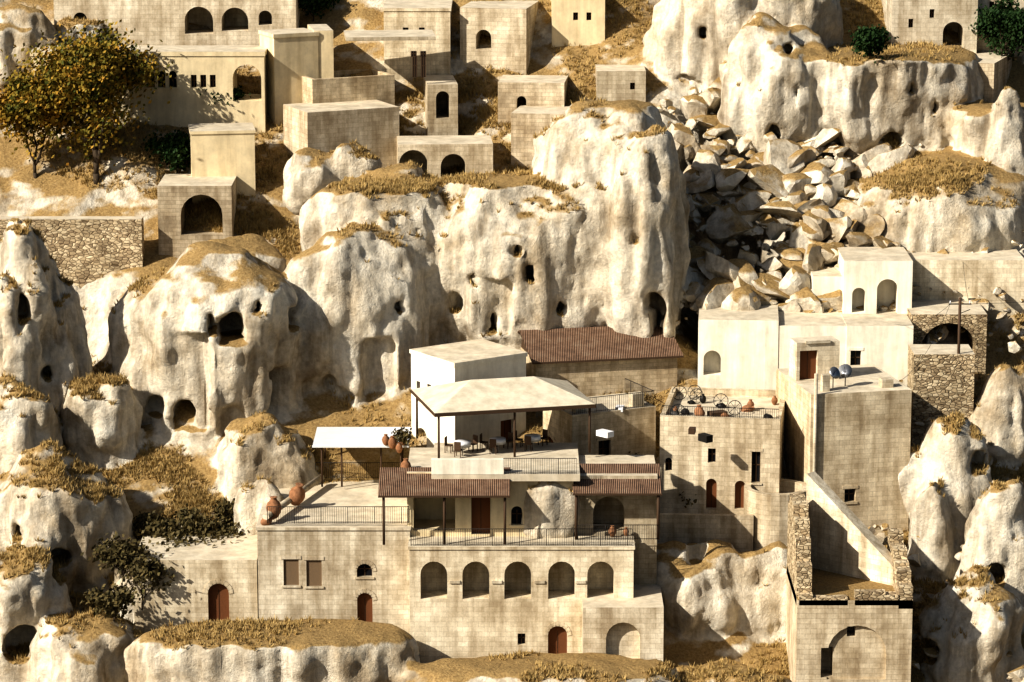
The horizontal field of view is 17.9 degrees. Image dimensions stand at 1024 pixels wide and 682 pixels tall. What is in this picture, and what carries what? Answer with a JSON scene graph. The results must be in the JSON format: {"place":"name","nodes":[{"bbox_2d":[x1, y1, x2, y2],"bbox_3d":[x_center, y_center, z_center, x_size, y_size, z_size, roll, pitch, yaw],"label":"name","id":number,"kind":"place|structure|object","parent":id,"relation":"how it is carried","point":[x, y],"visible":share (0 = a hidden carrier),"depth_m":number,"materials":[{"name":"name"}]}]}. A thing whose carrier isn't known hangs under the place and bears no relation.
{"place":"outdoors","nodes":[
{"label":"outdoors","id":0,"kind":"place"},
{"bbox_2d":[0,0,1023,681],"bbox_3d":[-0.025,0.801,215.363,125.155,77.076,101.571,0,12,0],"label":"rocky hillside","id":1,"kind":"structure","parent":0,"point":[198,352],"depth_m":203.71,"materials":[{"name":"beige stone"}]},
{"bbox_2d":[0,58,91,178],"bbox_3d":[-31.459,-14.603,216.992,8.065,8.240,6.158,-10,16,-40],"label":"autumn tree","id":2,"kind":"object","parent":1,"relation":"on","point":[22,113],"visible":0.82,"depth_m":215.66,"materials":[{"name":"yellow plant"}]},
{"bbox_2d":[0,216,143,288],"bbox_3d":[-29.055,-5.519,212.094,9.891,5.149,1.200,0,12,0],"label":"village wall","id":3,"kind":"structure","parent":1,"relation":"on","point":[85,250],"depth_m":211.33,"materials":[{"name":"brown stone"}]},
{"bbox_2d":[0,16,172,184],"bbox_3d":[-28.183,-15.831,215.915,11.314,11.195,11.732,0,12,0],"label":"autumn tree","id":4,"kind":"object","parent":1,"relation":"on","point":[99,74],"visible":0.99,"depth_m":214.66,"materials":[{"name":"yellow plant"}]},
{"bbox_2d":[79,579,140,626],"bbox_3d":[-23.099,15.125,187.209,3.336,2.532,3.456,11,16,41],"label":"dry bush","id":5,"kind":"object","parent":1,"relation":"on","point":[110,602],"visible":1,"depth_m":186.75,"materials":[{"name":"green plant"}]},
{"bbox_2d":[80,531,156,576],"bbox_3d":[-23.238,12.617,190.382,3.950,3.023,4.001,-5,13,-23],"label":"dry bush","id":6,"kind":"object","parent":1,"relation":"on","point":[114,552],"visible":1,"depth_m":189.80,"materials":[{"name":"green plant"}]},
{"bbox_2d":[30,45,266,138],"bbox_3d":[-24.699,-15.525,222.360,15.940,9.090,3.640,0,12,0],"label":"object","id":7,"kind":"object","parent":1,"relation":"on","point":[192,69],"visible":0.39,"depth_m":220.38,"materials":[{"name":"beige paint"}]},
{"bbox_2d":[118,548,182,609],"bbox_3d":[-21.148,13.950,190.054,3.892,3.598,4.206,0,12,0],"label":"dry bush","id":8,"kind":"object","parent":1,"relation":"on","point":[144,568],"visible":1,"depth_m":189.10,"materials":[{"name":"green plant"}]},
{"bbox_2d":[132,510,182,538],"bbox_3d":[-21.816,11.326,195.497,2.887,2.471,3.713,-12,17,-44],"label":"dry bush","id":9,"kind":"object","parent":1,"relation":"on","point":[147,519],"visible":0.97,"depth_m":195.04,"materials":[{"name":"green plant"}]},
{"bbox_2d":[135,519,192,541],"bbox_3d":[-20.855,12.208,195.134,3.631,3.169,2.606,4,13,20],"label":"dry bush","id":10,"kind":"object","parent":1,"relation":"on","point":[180,532],"visible":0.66,"depth_m":194.59,"materials":[{"name":"green plant"}]},
{"bbox_2d":[140,127,189,173],"bbox_3d":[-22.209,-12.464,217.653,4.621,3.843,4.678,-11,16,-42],"label":"green bush","id":11,"kind":"object","parent":1,"relation":"on","point":[175,146],"visible":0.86,"depth_m":216.79,"materials":[{"name":"green plant"}]},
{"bbox_2d":[148,528,195,550],"bbox_3d":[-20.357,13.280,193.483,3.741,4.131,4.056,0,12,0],"label":"dry bush","id":12,"kind":"object","parent":1,"relation":"on","point":[180,538],"visible":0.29,"depth_m":193.05,"materials":[{"name":"green plant"}]},
{"bbox_2d":[53,0,299,44],"bbox_3d":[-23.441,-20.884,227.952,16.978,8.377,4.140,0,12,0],"label":"village building","id":13,"kind":"structure","parent":1,"relation":"on","point":[227,22],"depth_m":225.62,"materials":[{"name":"beige stone"}]},
{"bbox_2d":[169,503,221,536],"bbox_3d":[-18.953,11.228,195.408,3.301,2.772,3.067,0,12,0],"label":"dry bush","id":14,"kind":"object","parent":1,"relation":"on","point":[194,520],"visible":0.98,"depth_m":194.81,"materials":[{"name":"green plant"}]},
{"bbox_2d":[133,528,258,633],"bbox_3d":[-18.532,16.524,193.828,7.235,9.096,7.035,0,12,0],"label":"building","id":15,"kind":"structure","parent":1,"relation":"on","point":[219,580],"depth_m":190.04,"materials":[{"name":"beige stone"}]},
{"bbox_2d":[157,174,236,257],"bbox_3d":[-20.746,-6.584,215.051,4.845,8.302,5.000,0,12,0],"label":"village building","id":16,"kind":"structure","parent":1,"relation":"on","point":[175,192],"depth_m":212.33,"materials":[{"name":"beige stone"}]},
{"bbox_2d":[176,530,231,547],"bbox_3d":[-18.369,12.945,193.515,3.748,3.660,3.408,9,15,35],"label":"dry bush","id":17,"kind":"object","parent":1,"relation":"on","point":[191,540],"visible":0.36,"depth_m":193.25,"materials":[{"name":"green plant"}]},
{"bbox_2d":[188,123,255,204],"bbox_3d":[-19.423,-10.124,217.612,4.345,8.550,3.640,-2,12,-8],"label":"building","id":18,"kind":"structure","parent":1,"relation":"on","point":[222,149],"depth_m":215.45,"materials":[{"name":"beige paint"}]},
{"bbox_2d":[212,497,234,525],"bbox_3d":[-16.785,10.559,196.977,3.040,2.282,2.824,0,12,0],"label":"dry bush","id":19,"kind":"object","parent":1,"relation":"on","point":[225,513],"visible":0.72,"depth_m":196.30,"materials":[{"name":"green plant"}]},
{"bbox_2d":[205,518,249,537],"bbox_3d":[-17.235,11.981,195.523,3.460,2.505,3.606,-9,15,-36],"label":"dry bush","id":20,"kind":"object","parent":1,"relation":"on","point":[228,528],"visible":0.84,"depth_m":194.75,"materials":[{"name":"green plant"}]},
{"bbox_2d":[212,85,250,104],"bbox_3d":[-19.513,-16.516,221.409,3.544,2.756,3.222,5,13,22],"label":"green bush","id":21,"kind":"object","parent":1,"relation":"on","point":[237,92],"visible":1,"depth_m":220.79,"materials":[{"name":"green plant"}]},
{"bbox_2d":[258,28,318,125],"bbox_3d":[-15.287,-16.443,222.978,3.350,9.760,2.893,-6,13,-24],"label":"village building","id":22,"kind":"structure","parent":1,"relation":"on","point":[291,57],"depth_m":221.23,"materials":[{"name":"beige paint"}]},
{"bbox_2d":[298,0,339,21],"bbox_3d":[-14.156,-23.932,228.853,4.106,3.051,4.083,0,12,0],"label":"tree","id":23,"kind":"object","parent":1,"relation":"on","point":[313,6],"visible":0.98,"depth_m":228.61,"materials":[{"name":"green plant"}]},
{"bbox_2d":[307,24,333,78],"bbox_3d":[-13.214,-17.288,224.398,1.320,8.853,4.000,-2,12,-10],"label":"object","id":24,"kind":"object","parent":1,"relation":"on","point":[325,55],"visible":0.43,"depth_m":221.97,"materials":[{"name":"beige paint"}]},
{"bbox_2d":[256,479,410,633],"bbox_3d":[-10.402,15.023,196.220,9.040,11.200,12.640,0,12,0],"label":"building","id":25,"kind":"structure","parent":1,"relation":"on","point":[338,569],"depth_m":189.70,"materials":[{"name":"beige stone"}]},
{"bbox_2d":[260,265,1023,583],"bbox_3d":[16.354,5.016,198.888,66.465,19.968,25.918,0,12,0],"label":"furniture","id":26,"kind":"object","parent":25,"relation":"on","point":[465,468],"visible":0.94,"depth_m":192.52,"materials":[{"name":"metal"}]},
{"bbox_2d":[390,424,417,447],"bbox_3d":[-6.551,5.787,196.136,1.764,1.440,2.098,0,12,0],"label":"potted bush","id":27,"kind":"object","parent":26,"relation":"on","point":[403,436],"visible":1,"depth_m":195.83,"materials":[{"name":"green plant"}]},
{"bbox_2d":[678,491,696,507],"bbox_3d":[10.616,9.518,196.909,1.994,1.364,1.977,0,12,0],"label":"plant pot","id":28,"kind":"object","parent":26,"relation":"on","point":[694,501],"visible":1,"depth_m":196.46,"materials":[{"name":"green ceramic"}]},
{"bbox_2d":[283,100,398,167],"bbox_3d":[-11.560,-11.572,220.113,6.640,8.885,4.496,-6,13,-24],"label":"building","id":29,"kind":"structure","parent":1,"relation":"on","point":[373,125],"depth_m":217.90,"materials":[{"name":"stone"}]},
{"bbox_2d":[302,69,394,104],"bbox_3d":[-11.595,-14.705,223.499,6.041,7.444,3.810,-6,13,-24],"label":"village building","id":30,"kind":"structure","parent":1,"relation":"on","point":[379,85],"depth_m":221.30,"materials":[{"name":"beige stone"}]},
{"bbox_2d":[344,30,435,76],"bbox_3d":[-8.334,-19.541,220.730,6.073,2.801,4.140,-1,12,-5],"label":"flat roof","id":31,"kind":"structure","parent":1,"relation":"on","point":[377,35],"depth_m":219.24,"materials":[{"name":"beige stone"}]},
{"bbox_2d":[383,0,452,79],"bbox_3d":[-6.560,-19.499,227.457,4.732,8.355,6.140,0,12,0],"label":"village building","id":32,"kind":"structure","parent":1,"relation":"on","point":[434,16],"depth_m":224.22,"materials":[{"name":"beige stone"}]},
{"bbox_2d":[423,75,457,135],"bbox_3d":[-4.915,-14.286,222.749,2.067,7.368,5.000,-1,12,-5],"label":"building","id":33,"kind":"structure","parent":1,"relation":"on","point":[441,91],"depth_m":220.13,"materials":[{"name":"beige stone"}]},
{"bbox_2d":[397,135,492,178],"bbox_3d":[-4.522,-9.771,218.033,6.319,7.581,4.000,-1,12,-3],"label":"stone building","id":34,"kind":"structure","parent":1,"relation":"on","point":[434,155],"depth_m":215.66,"materials":[{"name":"beige stone"}]},
{"bbox_2d":[409,339,527,447],"bbox_3d":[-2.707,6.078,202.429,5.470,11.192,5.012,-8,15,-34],"label":"white hotel","id":35,"kind":"structure","parent":1,"relation":"on","point":[457,362],"depth_m":200.30,"materials":[{"name":"paint"}]},
{"bbox_2d":[407,448,573,535],"bbox_3d":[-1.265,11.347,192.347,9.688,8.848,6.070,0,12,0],"label":"building","id":36,"kind":"structure","parent":1,"relation":"on","point":[480,515],"depth_m":189.29,"materials":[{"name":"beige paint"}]},
{"bbox_2d":[460,0,538,74],"bbox_3d":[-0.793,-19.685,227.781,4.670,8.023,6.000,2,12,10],"label":"village building","id":37,"kind":"structure","parent":1,"relation":"on","point":[507,27],"depth_m":224.56,"materials":[{"name":"beige stone"}]},
{"bbox_2d":[0,0,1023,681],"bbox_3d":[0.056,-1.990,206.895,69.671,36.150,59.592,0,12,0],"label":"dry grass tufts","id":38,"kind":"object","parent":1,"relation":"on","point":[200,496],"visible":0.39,"depth_m":204.24,"materials":[{"name":"plant"}]},
{"bbox_2d":[408,536,634,662],"bbox_3d":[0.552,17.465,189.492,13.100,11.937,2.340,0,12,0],"label":"building","id":39,"kind":"structure","parent":1,"relation":"on","point":[475,613],"depth_m":188.09,"materials":[{"name":"beige stone"}]},
{"bbox_2d":[498,75,567,124],"bbox_3d":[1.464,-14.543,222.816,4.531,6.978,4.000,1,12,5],"label":"stone building","id":40,"kind":"structure","parent":1,"relation":"on","point":[541,90],"depth_m":220.40,"materials":[{"name":"beige stone"}]},
{"bbox_2d":[511,105,568,169],"bbox_3d":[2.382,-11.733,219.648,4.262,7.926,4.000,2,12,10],"label":"stone building","id":41,"kind":"structure","parent":1,"relation":"on","point":[527,122],"depth_m":217.49,"materials":[{"name":"beige stone"}]},
{"bbox_2d":[551,0,604,47],"bbox_3d":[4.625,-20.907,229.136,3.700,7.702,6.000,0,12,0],"label":"village building","id":42,"kind":"structure","parent":1,"relation":"on","point":[577,22],"depth_m":225.81,"materials":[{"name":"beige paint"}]},
{"bbox_2d":[542,393,655,455],"bbox_3d":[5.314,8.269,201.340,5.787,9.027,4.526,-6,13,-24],"label":"hotel","id":43,"kind":"structure","parent":1,"relation":"on","point":[633,428],"depth_m":199.05,"materials":[{"name":"beige stone"}]},
{"bbox_2d":[521,348,676,417],"bbox_3d":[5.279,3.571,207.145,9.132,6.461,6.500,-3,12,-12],"label":"hotel","id":44,"kind":"structure","parent":1,"relation":"on","point":[606,377],"depth_m":203.73,"materials":[{"name":"beige stone"}]},
{"bbox_2d":[595,64,645,101],"bbox_3d":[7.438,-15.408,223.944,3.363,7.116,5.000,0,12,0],"label":"village building","id":45,"kind":"structure","parent":1,"relation":"on","point":[619,82],"depth_m":221.02,"materials":[{"name":"beige stone"}]},
{"bbox_2d":[582,585,663,660],"bbox_3d":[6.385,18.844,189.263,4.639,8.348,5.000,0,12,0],"label":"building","id":46,"kind":"structure","parent":1,"relation":"on","point":[633,628],"depth_m":186.44,"materials":[{"name":"beige stone"}]},
{"bbox_2d":[578,455,657,584],"bbox_3d":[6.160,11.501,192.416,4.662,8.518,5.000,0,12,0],"label":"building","id":47,"kind":"structure","parent":46,"relation":"on","point":[624,511],"depth_m":189.92,"materials":[{"name":"beige stone"}]},
{"bbox_2d":[657,512,753,551],"bbox_3d":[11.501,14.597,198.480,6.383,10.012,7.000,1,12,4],"label":"wall","id":48,"kind":"structure","parent":1,"relation":"on","point":[735,531],"depth_m":194.19,"materials":[{"name":"beige stone"}]},
{"bbox_2d":[659,387,784,513],"bbox_3d":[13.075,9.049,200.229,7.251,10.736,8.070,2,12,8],"label":"building","id":49,"kind":"structure","parent":48,"relation":"on","point":[726,464],"depth_m":196.06,"materials":[{"name":"beige stone"}]},
{"bbox_2d":[698,303,778,389],"bbox_3d":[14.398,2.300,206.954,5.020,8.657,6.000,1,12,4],"label":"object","id":50,"kind":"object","parent":1,"relation":"on","point":[731,348],"visible":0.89,"depth_m":203.63,"materials":[{"name":"white paint"}]},
{"bbox_2d":[744,479,805,550],"bbox_3d":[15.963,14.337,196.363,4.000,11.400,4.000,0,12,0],"label":"hotel bastion","id":51,"kind":"object","parent":1,"relation":"on","point":[769,511],"visible":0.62,"depth_m":193.82,"materials":[{"name":"beige stone"}]},
{"bbox_2d":[764,311,846,389],"bbox_3d":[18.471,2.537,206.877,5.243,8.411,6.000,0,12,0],"label":"wall","id":52,"kind":"structure","parent":1,"relation":"on","point":[804,324],"depth_m":203.44,"materials":[{"name":"paint"}]},
{"bbox_2d":[811,265,841,310],"bbox_3d":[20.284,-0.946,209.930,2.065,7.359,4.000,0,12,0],"label":"building","id":53,"kind":"structure","parent":1,"relation":"on","point":[824,280],"depth_m":207.37,"materials":[{"name":"white paint"}]},
{"bbox_2d":[657,100,1023,327],"bbox_3d":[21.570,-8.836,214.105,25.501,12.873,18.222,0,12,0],"label":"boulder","id":54,"kind":"object","parent":1,"relation":"on","point":[917,289],"visible":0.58,"depth_m":211.13,"materials":[{"name":"beige stone"}]},
{"bbox_2d":[657,77,914,317],"bbox_3d":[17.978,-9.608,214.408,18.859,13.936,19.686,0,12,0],"label":"rock pile","id":55,"kind":"object","parent":54,"relation":"on","point":[738,283],"visible":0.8,"depth_m":212.39,"materials":[{"name":"beige stone"}]},
{"bbox_2d":[716,131,857,239],"bbox_3d":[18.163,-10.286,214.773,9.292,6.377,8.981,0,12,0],"label":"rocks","id":56,"kind":"object","parent":54,"relation":"on","point":[785,156],"visible":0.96,"depth_m":214.72,"materials":[{"name":"beige stone"}]},
{"bbox_2d":[776,364,911,534],"bbox_3d":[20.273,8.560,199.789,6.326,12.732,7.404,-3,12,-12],"label":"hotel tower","id":57,"kind":"structure","parent":1,"relation":"on","point":[863,437],"depth_m":196.00,"materials":[{"name":"beige stone"}]},
{"bbox_2d":[789,336,839,380],"bbox_3d":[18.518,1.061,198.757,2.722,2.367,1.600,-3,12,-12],"label":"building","id":58,"kind":"structure","parent":57,"relation":"on","point":[807,361],"depth_m":198.15,"materials":[{"name":"beige stone"}]},
{"bbox_2d":[786,564,912,681],"bbox_3d":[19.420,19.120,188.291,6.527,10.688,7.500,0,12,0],"label":"building","id":59,"kind":"structure","parent":1,"relation":"on","point":[850,641],"depth_m":184.26,"materials":[{"name":"beige stone"}]},
{"bbox_2d":[787,501,788,573],"bbox_3d":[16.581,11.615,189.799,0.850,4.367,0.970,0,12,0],"label":"stone wall","id":60,"kind":"structure","parent":59,"relation":"on","point":[788,537],"depth_m":189.47,"materials":[{"name":"beige stone"}]},
{"bbox_2d":[788,494,805,575],"bbox_3d":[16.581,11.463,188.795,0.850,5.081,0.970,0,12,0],"label":"stone wall","id":61,"kind":"structure","parent":59,"relation":"on","point":[797,496],"depth_m":188.79,"materials":[{"name":"beige stone"}]},
{"bbox_2d":[789,498,806,581],"bbox_3d":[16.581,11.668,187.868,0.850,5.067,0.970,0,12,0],"label":"stone wall","id":62,"kind":"structure","parent":59,"relation":"on","point":[798,499],"depth_m":187.47,"materials":[{"name":"beige stone"}]},
{"bbox_2d":[791,501,808,583],"bbox_3d":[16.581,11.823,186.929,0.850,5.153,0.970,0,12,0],"label":"stone wall","id":63,"kind":"structure","parent":59,"relation":"on","point":[800,508],"depth_m":186.05,"materials":[{"name":"beige stone"}]},
{"bbox_2d":[792,516,809,595],"bbox_3d":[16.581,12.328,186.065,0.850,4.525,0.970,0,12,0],"label":"stone wall","id":64,"kind":"structure","parent":59,"relation":"on","point":[801,525],"depth_m":185.28,"materials":[{"name":"beige stone"}]},
{"bbox_2d":[794,535,810,598],"bbox_3d":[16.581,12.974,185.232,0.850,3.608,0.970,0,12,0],"label":"stone wall","id":65,"kind":"structure","parent":59,"relation":"on","point":[802,548],"depth_m":184.56,"materials":[{"name":"beige stone"}]},
{"bbox_2d":[795,560,811,602],"bbox_3d":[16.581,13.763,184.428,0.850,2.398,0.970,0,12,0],"label":"stone wall","id":66,"kind":"structure","parent":59,"relation":"on","point":[803,577],"depth_m":183.92,"materials":[{"name":"beige stone"}]},
{"bbox_2d":[798,592,812,604],"bbox_3d":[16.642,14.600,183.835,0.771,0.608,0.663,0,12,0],"label":"stone wall","id":67,"kind":"structure","parent":59,"relation":"on","point":[803,596],"depth_m":183.50,"materials":[{"name":"beige stone"}]},
{"bbox_2d":[813,595,835,604],"bbox_3d":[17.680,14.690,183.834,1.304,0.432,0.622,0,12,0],"label":"stone wall","id":68,"kind":"structure","parent":59,"relation":"on","point":[831,598],"depth_m":183.55,"materials":[{"name":"beige stone"}]},
{"bbox_2d":[835,595,847,604],"bbox_3d":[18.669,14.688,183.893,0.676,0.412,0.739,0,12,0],"label":"stone wall","id":69,"kind":"structure","parent":59,"relation":"on","point":[842,597],"depth_m":183.56,"materials":[{"name":"beige stone"}]},
{"bbox_2d":[806,471,892,585],"bbox_3d":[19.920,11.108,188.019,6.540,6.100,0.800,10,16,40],"label":"wall","id":70,"kind":"structure","parent":59,"relation":"on","point":[845,540],"depth_m":188.34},
{"bbox_2d":[854,589,872,604],"bbox_3d":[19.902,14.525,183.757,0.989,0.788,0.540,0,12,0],"label":"stone wall","id":71,"kind":"structure","parent":59,"relation":"on","point":[863,594],"depth_m":183.49,"materials":[{"name":"beige stone"}]},
{"bbox_2d":[872,589,885,604],"bbox_3d":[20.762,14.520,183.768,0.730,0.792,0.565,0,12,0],"label":"stone wall","id":72,"kind":"structure","parent":59,"relation":"on","point":[879,594],"depth_m":183.49,"materials":[{"name":"beige stone"}]},
{"bbox_2d":[885,591,899,604],"bbox_3d":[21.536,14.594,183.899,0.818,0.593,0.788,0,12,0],"label":"stone wall","id":73,"kind":"structure","parent":59,"relation":"on","point":[891,595],"depth_m":183.51,"materials":[{"name":"beige stone"}]},
{"bbox_2d":[887,528,903,549],"bbox_3d":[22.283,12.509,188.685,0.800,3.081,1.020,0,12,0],"label":"stone wall","id":74,"kind":"structure","parent":59,"relation":"on","point":[895,534],"depth_m":187.96,"materials":[{"name":"beige stone"}]},
{"bbox_2d":[889,542,903,552],"bbox_3d":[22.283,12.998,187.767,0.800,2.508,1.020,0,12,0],"label":"stone wall","id":75,"kind":"structure","parent":59,"relation":"on","point":[896,543],"depth_m":187.73,"materials":[{"name":"beige stone"}]},
{"bbox_2d":[891,545,906,561],"bbox_3d":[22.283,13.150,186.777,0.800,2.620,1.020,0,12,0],"label":"stone wall","id":76,"kind":"structure","parent":59,"relation":"on","point":[898,551],"depth_m":186.09,"materials":[{"name":"beige stone"}]},
{"bbox_2d":[893,558,908,589],"bbox_3d":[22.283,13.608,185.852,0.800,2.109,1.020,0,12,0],"label":"stone wall","id":77,"kind":"structure","parent":59,"relation":"on","point":[900,561],"depth_m":185.52,"materials":[{"name":"beige stone"}]},
{"bbox_2d":[895,566,910,590],"bbox_3d":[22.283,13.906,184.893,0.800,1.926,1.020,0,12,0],"label":"stone wall","id":78,"kind":"structure","parent":59,"relation":"on","point":[902,573],"depth_m":184.31,"materials":[{"name":"beige stone"}]},
{"bbox_2d":[897,582,912,608],"bbox_3d":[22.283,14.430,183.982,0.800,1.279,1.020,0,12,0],"label":"stone wall","id":79,"kind":"structure","parent":59,"relation":"on","point":[905,591],"depth_m":183.48,"materials":[{"name":"beige stone"}]},
{"bbox_2d":[848,24,898,62],"bbox_3d":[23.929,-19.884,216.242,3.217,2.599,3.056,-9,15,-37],"label":"green bush","id":80,"kind":"object","parent":1,"relation":"on","point":[869,41],"visible":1,"depth_m":215.66,"materials":[{"name":"green plant"}]},
{"bbox_2d":[836,247,912,313],"bbox_3d":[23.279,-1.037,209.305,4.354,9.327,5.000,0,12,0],"label":"stone building","id":81,"kind":"structure","parent":1,"relation":"on","point":[873,278],"depth_m":206.41,"materials":[{"name":"white paint"}]},
{"bbox_2d":[840,309,913,385],"bbox_3d":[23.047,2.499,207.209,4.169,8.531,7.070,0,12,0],"label":"wall","id":82,"kind":"structure","parent":1,"relation":"on","point":[882,340],"depth_m":203.30,"materials":[{"name":"paint"}]},
{"bbox_2d":[881,0,977,52],"bbox_3d":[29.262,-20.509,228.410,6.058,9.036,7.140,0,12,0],"label":"village building","id":83,"kind":"structure","parent":1,"relation":"on","point":[905,21],"depth_m":224.52,"materials":[{"name":"beige stone"}]},
{"bbox_2d":[907,344,974,445],"bbox_3d":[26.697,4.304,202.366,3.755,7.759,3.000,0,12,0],"label":"retaining wall","id":84,"kind":"structure","parent":1,"relation":"on","point":[940,381],"depth_m":200.61,"materials":[{"name":"stone"}]},
{"bbox_2d":[868,312,1023,681],"bbox_3d":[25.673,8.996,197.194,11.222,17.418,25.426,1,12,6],"label":"rocks","id":85,"kind":"object","parent":1,"relation":"on","point":[1016,675],"visible":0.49,"depth_m":194.26,"materials":[{"name":"beige stone"}]},
{"bbox_2d":[907,299,986,374],"bbox_3d":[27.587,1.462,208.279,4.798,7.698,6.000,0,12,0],"label":"arched building","id":86,"kind":"structure","parent":1,"relation":"on","point":[974,320],"depth_m":204.88,"materials":[{"name":"beige stone"}]},
{"bbox_2d":[907,249,1023,322],"bbox_3d":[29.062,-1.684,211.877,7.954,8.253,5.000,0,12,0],"label":"wall","id":87,"kind":"structure","parent":1,"relation":"on","point":[986,274],"depth_m":208.91,"materials":[{"name":"beige stone"}]},
{"bbox_2d":[976,52,1011,102],"bbox_3d":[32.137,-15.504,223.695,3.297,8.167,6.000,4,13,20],"label":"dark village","id":88,"kind":"object","parent":1,"relation":"on","point":[994,69],"visible":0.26,"depth_m":220.66,"materials":[{"name":"beige stone"}]},
{"bbox_2d":[970,0,1023,60],"bbox_3d":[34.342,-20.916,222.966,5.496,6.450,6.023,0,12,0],"label":"green tree","id":89,"kind":"object","parent":1,"relation":"on","point":[1002,26],"visible":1,"depth_m":222.49,"materials":[{"name":"green plant"}]},
{"bbox_2d":[977,0,1023,56],"bbox_3d":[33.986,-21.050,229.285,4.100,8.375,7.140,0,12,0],"label":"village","id":90,"kind":"object","parent":1,"relation":"on","point":[981,44],"visible":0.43,"depth_m":225.68,"materials":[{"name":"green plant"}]}
]}

